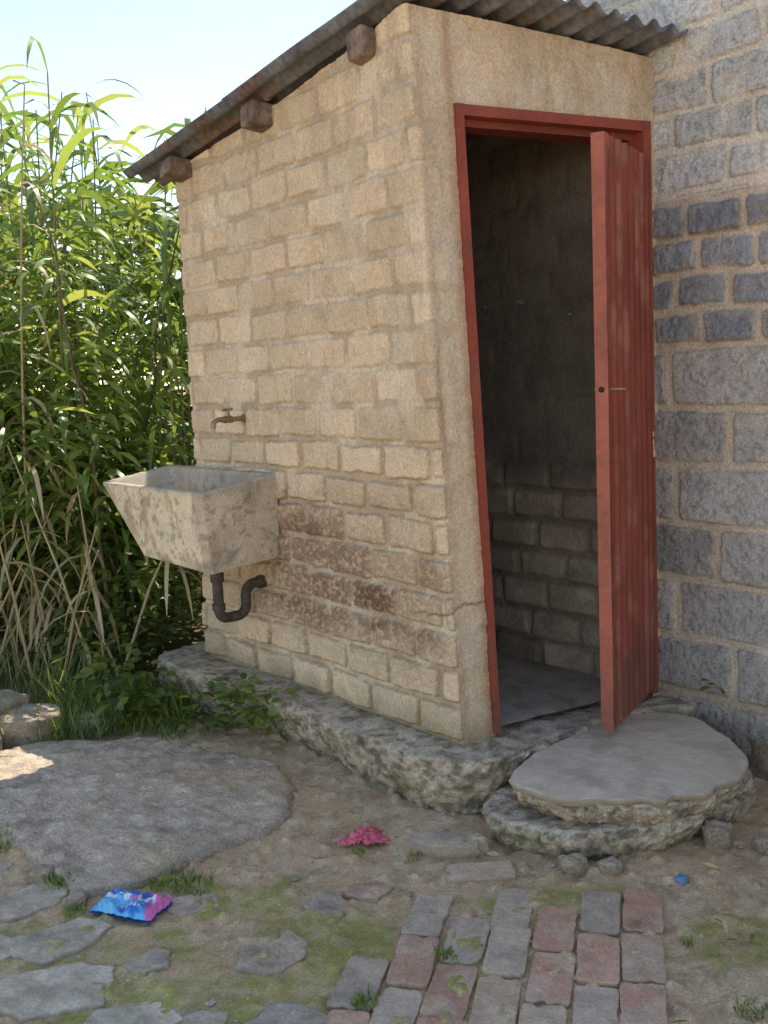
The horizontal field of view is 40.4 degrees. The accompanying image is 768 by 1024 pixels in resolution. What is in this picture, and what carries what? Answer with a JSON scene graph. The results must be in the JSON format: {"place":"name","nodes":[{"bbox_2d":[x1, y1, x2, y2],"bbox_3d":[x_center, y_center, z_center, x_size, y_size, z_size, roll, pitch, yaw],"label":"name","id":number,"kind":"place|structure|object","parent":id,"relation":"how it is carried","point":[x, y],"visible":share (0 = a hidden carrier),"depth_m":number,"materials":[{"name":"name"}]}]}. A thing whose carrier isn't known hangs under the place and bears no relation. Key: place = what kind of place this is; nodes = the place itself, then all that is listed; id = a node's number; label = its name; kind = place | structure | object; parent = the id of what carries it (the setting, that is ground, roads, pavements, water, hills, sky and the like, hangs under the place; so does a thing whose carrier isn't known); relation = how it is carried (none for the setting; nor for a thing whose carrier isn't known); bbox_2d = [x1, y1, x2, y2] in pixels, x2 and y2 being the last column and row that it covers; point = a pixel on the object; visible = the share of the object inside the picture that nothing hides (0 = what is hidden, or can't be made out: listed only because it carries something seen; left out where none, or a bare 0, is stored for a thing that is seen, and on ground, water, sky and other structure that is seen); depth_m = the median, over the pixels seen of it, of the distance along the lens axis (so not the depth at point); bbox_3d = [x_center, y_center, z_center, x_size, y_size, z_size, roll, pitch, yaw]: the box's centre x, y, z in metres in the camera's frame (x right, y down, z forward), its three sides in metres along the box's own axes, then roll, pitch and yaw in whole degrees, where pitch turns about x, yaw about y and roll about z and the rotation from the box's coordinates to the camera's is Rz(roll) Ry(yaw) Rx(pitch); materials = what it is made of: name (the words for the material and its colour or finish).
{"place":"outdoors","nodes":[
{"label":"outdoors","id":0,"kind":"place"},
{"bbox_2d":[0,0,564,389],"label":"sky","id":1,"kind":"structure","parent":0,"point":[182,57],"materials":[{"name":"white"}]},
{"bbox_2d":[0,388,767,1023],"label":"ground","id":2,"kind":"structure","parent":0,"point":[264,900],"depth_m":2.69,"materials":[{"name":"brown soil"}]},
{"bbox_2d":[0,188,199,658],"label":"tall reeds","id":3,"kind":"object","parent":2,"relation":"on","point":[105,518],"visible":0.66,"depth_m":4.93,"materials":[{"name":"green plant"}]},
{"bbox_2d":[0,36,199,669],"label":"reed clump","id":4,"kind":"object","parent":2,"relation":"on","point":[82,231],"visible":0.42,"depth_m":5.28,"materials":[{"name":"green plant"}]},
{"bbox_2d":[0,80,201,688],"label":"dry reed leaves","id":5,"kind":"object","parent":2,"relation":"on","point":[32,601],"visible":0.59,"depth_m":4.64,"materials":[{"name":"beige plant"}]},
{"bbox_2d":[0,106,206,582],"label":"background thicket","id":6,"kind":"object","parent":2,"relation":"on","point":[146,288],"visible":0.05,"depth_m":7.11,"materials":[{"name":"green plant"}]},
{"bbox_2d":[89,888,172,922],"bbox_3d":[-0.655,1.007,2.706,0.190,0.039,0.121,0,8,20],"label":"plastic packet","id":7,"kind":"object","parent":2,"relation":"on","point":[136,905],"visible":1,"depth_m":2.68},
{"bbox_2d":[0,737,296,898],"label":"flat boulder","id":8,"kind":"object","parent":2,"relation":"on","point":[127,814],"visible":0.96,"depth_m":3.26,"materials":[{"name":"stone"}]},
{"bbox_2d":[0,860,394,1023],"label":"flagstones","id":9,"kind":"object","parent":2,"relation":"on","point":[55,991],"visible":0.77,"depth_m":2.44,"materials":[{"name":"stone"}]},
{"bbox_2d":[338,826,390,844],"bbox_3d":[-0.056,0.939,3.054,0.172,0.046,0.122,-3,8,0],"label":"red rag","id":10,"kind":"object","parent":2,"relation":"on","point":[369,835],"visible":1,"depth_m":3.03,"materials":[{"name":"fabric"}]},
{"bbox_2d":[0,501,730,741],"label":"weeds","id":11,"kind":"object","parent":2,"relation":"on","point":[128,678],"visible":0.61,"depth_m":4.65,"materials":[{"name":"green plant"}]},
{"bbox_2d":[0,618,767,1023],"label":"grass","id":12,"kind":"structure","parent":2,"relation":"on","point":[68,706],"depth_m":4.12,"materials":[{"name":"green plant"}]},
{"bbox_2d":[0,689,767,909],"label":"loose stones","id":13,"kind":"object","parent":2,"relation":"on","point":[716,834],"visible":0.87,"depth_m":3.37,"materials":[{"name":"stone"}]},
{"bbox_2d":[122,0,695,814],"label":"brick outhouse","id":14,"kind":"structure","parent":2,"relation":"on","point":[368,192],"depth_m":3.56,"materials":[{"name":"brick"}]},
{"bbox_2d":[103,465,279,622],"bbox_3d":[-0.770,0.119,4.181,0.355,0.569,0.841,-9,10,-38],"label":"wash trough","id":15,"kind":"object","parent":14,"relation":"attached to","point":[215,523],"visible":1,"depth_m":3.92,"materials":[{"name":"concrete"}]},
{"bbox_2d":[210,408,245,428],"bbox_3d":[-0.593,-0.363,4.013,0.176,0.078,0.060,-9,10,-38],"label":"water tap","id":16,"kind":"object","parent":14,"relation":"attached to","point":[227,418],"visible":0.94,"depth_m":4.00,"materials":[{"name":"gold metal"}]},
{"bbox_2d":[591,131,651,731],"bbox_3d":[0.793,-0.246,3.393,0.040,1.819,0.522,2,9,30],"label":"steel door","id":17,"kind":"structure","parent":14,"relation":"attached to","point":[599,141],"depth_m":3.16,"materials":[{"name":"red paint"}]},
{"bbox_2d":[599,387,625,392],"bbox_3d":[0.684,-0.371,3.156,0.085,0.017,0.053,-3,8,0],"label":"door bolt","id":18,"kind":"object","parent":17,"relation":"attached to","point":[601,389],"depth_m":3.14,"materials":[{"name":"grey metal"}]},
{"bbox_2d":[605,136,654,725],"bbox_3d":[0.812,-0.253,3.381,0.263,1.795,0.451,-3,8,0],"label":"door skin","id":19,"kind":"object","parent":14,"relation":"attached to","point":[627,207],"depth_m":3.33,"materials":[{"name":"red wood"}]},
{"bbox_2d":[120,819,767,1022],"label":"leaf litter","id":20,"kind":"object","parent":2,"relation":"on","point":[491,853],"visible":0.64,"depth_m":2.54,"materials":[{"name":"plant"}]},
{"bbox_2d":[323,832,667,1023],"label":"brick path","id":21,"kind":"structure","parent":2,"relation":"on","point":[600,962],"depth_m":2.38,"materials":[{"name":"brick"}]},
{"bbox_2d":[482,712,755,860],"bbox_3d":[0.723,0.826,3.216,0.876,0.198,0.758,-3,8,0],"label":"door step","id":22,"kind":"object","parent":2,"relation":"on","point":[651,781],"depth_m":2.97,"materials":[{"name":"grey stone"}]},
{"bbox_2d":[474,0,767,762],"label":"block wall","id":23,"kind":"structure","parent":2,"relation":"on","point":[710,210],"depth_m":3.38,"materials":[{"name":"grey concrete"}]},
{"bbox_2d":[673,874,689,885],"bbox_3d":[0.781,0.970,2.732,0.047,0.036,0.038,-7,9,-30],"label":"plastic scrap","id":24,"kind":"object","parent":2,"relation":"on","point":[681,879],"visible":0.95,"depth_m":2.72,"materials":[{"name":"blue plastic"}]},
{"bbox_2d":[0,732,767,1022],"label":"gravel","id":25,"kind":"structure","parent":0,"point":[211,1002],"depth_m":2.74,"materials":[{"name":"grey gravel"}]}
]}

